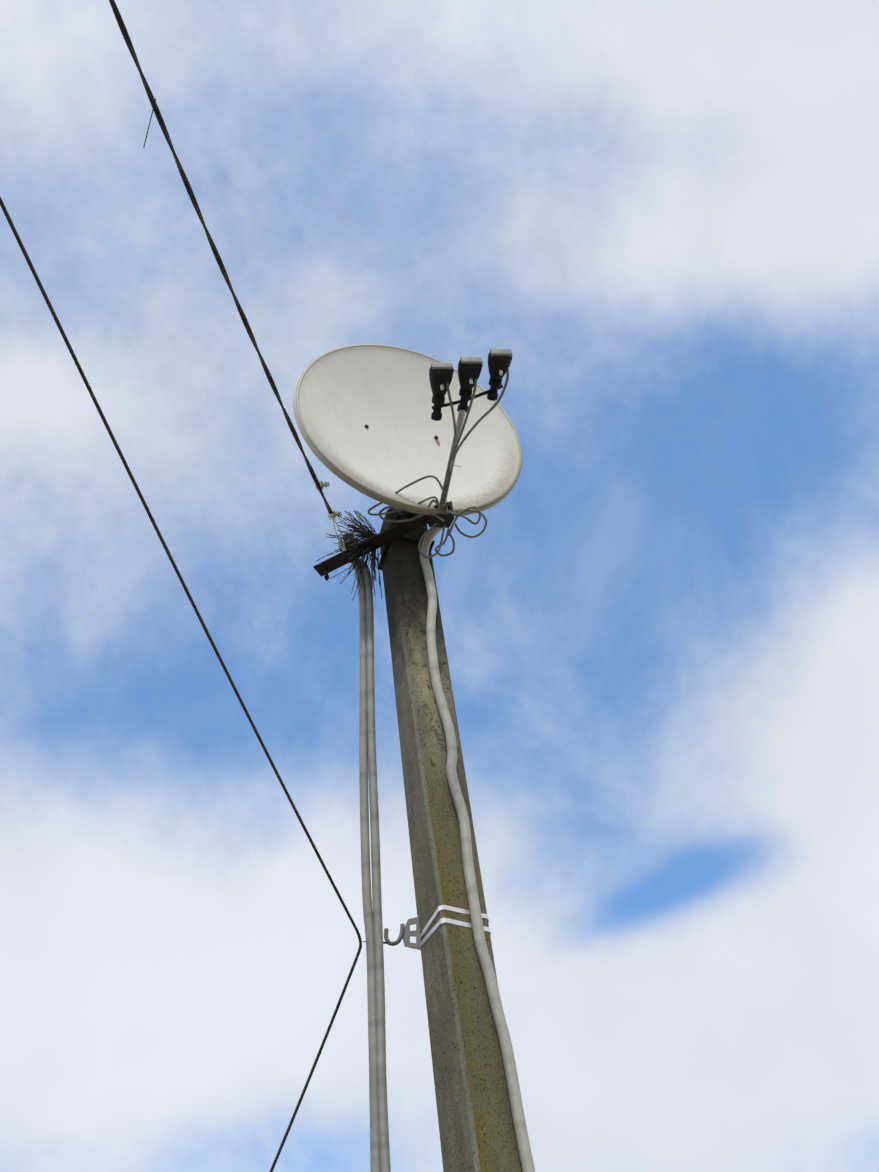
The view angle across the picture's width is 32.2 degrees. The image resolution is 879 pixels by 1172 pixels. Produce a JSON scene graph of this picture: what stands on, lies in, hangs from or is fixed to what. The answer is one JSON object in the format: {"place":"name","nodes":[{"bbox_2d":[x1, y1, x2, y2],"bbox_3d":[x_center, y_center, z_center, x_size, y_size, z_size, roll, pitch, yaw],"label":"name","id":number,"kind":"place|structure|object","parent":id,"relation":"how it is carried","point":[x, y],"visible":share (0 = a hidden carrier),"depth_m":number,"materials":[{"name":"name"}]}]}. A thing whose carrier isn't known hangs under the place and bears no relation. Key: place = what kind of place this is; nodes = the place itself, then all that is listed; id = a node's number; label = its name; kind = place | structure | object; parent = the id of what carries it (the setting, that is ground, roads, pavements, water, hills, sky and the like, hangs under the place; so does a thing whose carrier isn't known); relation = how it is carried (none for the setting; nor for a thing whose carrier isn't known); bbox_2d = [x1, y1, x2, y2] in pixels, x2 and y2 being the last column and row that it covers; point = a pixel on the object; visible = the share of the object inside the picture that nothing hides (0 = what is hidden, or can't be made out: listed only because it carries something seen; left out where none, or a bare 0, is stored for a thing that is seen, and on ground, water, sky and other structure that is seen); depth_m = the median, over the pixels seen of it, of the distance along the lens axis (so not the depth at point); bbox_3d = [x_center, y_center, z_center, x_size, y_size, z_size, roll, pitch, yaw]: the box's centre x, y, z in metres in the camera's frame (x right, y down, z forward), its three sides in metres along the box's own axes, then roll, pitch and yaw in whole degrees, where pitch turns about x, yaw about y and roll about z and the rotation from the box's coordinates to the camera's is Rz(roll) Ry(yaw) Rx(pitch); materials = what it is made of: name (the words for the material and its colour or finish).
{"place":"outdoors","nodes":[
{"label":"outdoors","id":0,"kind":"place"},
{"bbox_2d":[0,0,878,1171],"label":"sky","id":1,"kind":"structure","parent":0,"point":[662,642],"materials":[{"name":"blue"}]},
{"label":"ground","id":2,"kind":"structure","parent":0,"visible":0},
{"bbox_2d":[380,508,521,1171],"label":"concrete pole","id":3,"kind":"object","parent":2,"relation":"on","point":[476,1126],"visible":0.81,"depth_m":5.92,"materials":[{"name":"grey concrete"}]},
{"bbox_2d":[313,501,452,580],"bbox_3d":[-0.204,-0.130,7.526,0.755,0.155,0.377,-26,-50,15],"label":"mounting bracket","id":4,"kind":"object","parent":3,"relation":"attached to","point":[399,531],"visible":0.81,"depth_m":7.46,"materials":[{"name":"black metal"}]},
{"bbox_2d":[0,0,387,1171],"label":"overhead wires","id":5,"kind":"object","parent":4,"relation":"attached to","point":[320,486],"visible":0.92,"depth_m":5.60,"materials":[{"name":"rubber"}]},
{"bbox_2d":[317,510,381,600],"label":"bristles","id":6,"kind":"object","parent":4,"relation":"attached to","point":[364,531],"visible":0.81,"depth_m":7.46},
{"bbox_2d":[338,532,390,1171],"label":"cable conduits","id":7,"kind":"object","parent":4,"relation":"hanging from","point":[379,1138],"visible":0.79,"depth_m":6.07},
{"bbox_2d":[293,344,521,515],"bbox_3d":[-0.157,-0.786,7.699,1.227,1.186,0.097,1,-40,-27],"label":"satellite dish","id":8,"kind":"object","parent":4,"relation":"attached to","point":[343,396],"visible":0.94,"depth_m":7.70,"materials":[{"name":"paint"}]},
{"bbox_2d":[365,425,453,527],"bbox_3d":[-0.182,-0.552,7.585,0.425,0.739,0.168,12,-51,-17],"label":"dish mount","id":9,"kind":"object","parent":4,"relation":"attached to","point":[431,520],"visible":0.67,"depth_m":7.37,"materials":[{"name":"metal"}]},
{"bbox_2d":[368,367,508,557],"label":"coaxial cables","id":10,"kind":"object","parent":4,"relation":"attached to","point":[453,454],"visible":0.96,"depth_m":7.32,"materials":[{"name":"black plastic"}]},
{"bbox_2d":[429,349,512,511],"bbox_3d":[0.030,-0.673,6.918,0.345,0.268,1.075,6,-49,-13],"label":"satellite dish receiver","id":11,"kind":"object","parent":4,"relation":"attached to","point":[469,369],"visible":0.98,"depth_m":6.59,"materials":[{"name":"metal"}]},
{"bbox_2d":[384,905,490,949],"bbox_3d":[-0.011,1.331,5.920,0.336,0.160,0.264,17,-52,-22],"label":"hook bracket","id":12,"kind":"object","parent":3,"relation":"attached to","point":[406,933],"visible":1,"depth_m":5.90,"materials":[{"name":"metal"}]},
{"bbox_2d":[420,527,534,1171],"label":"white conduit","id":13,"kind":"object","parent":3,"relation":"attached to","point":[518,1115],"visible":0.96,"depth_m":5.95,"materials":[{"name":"white plastic"}]}
]}

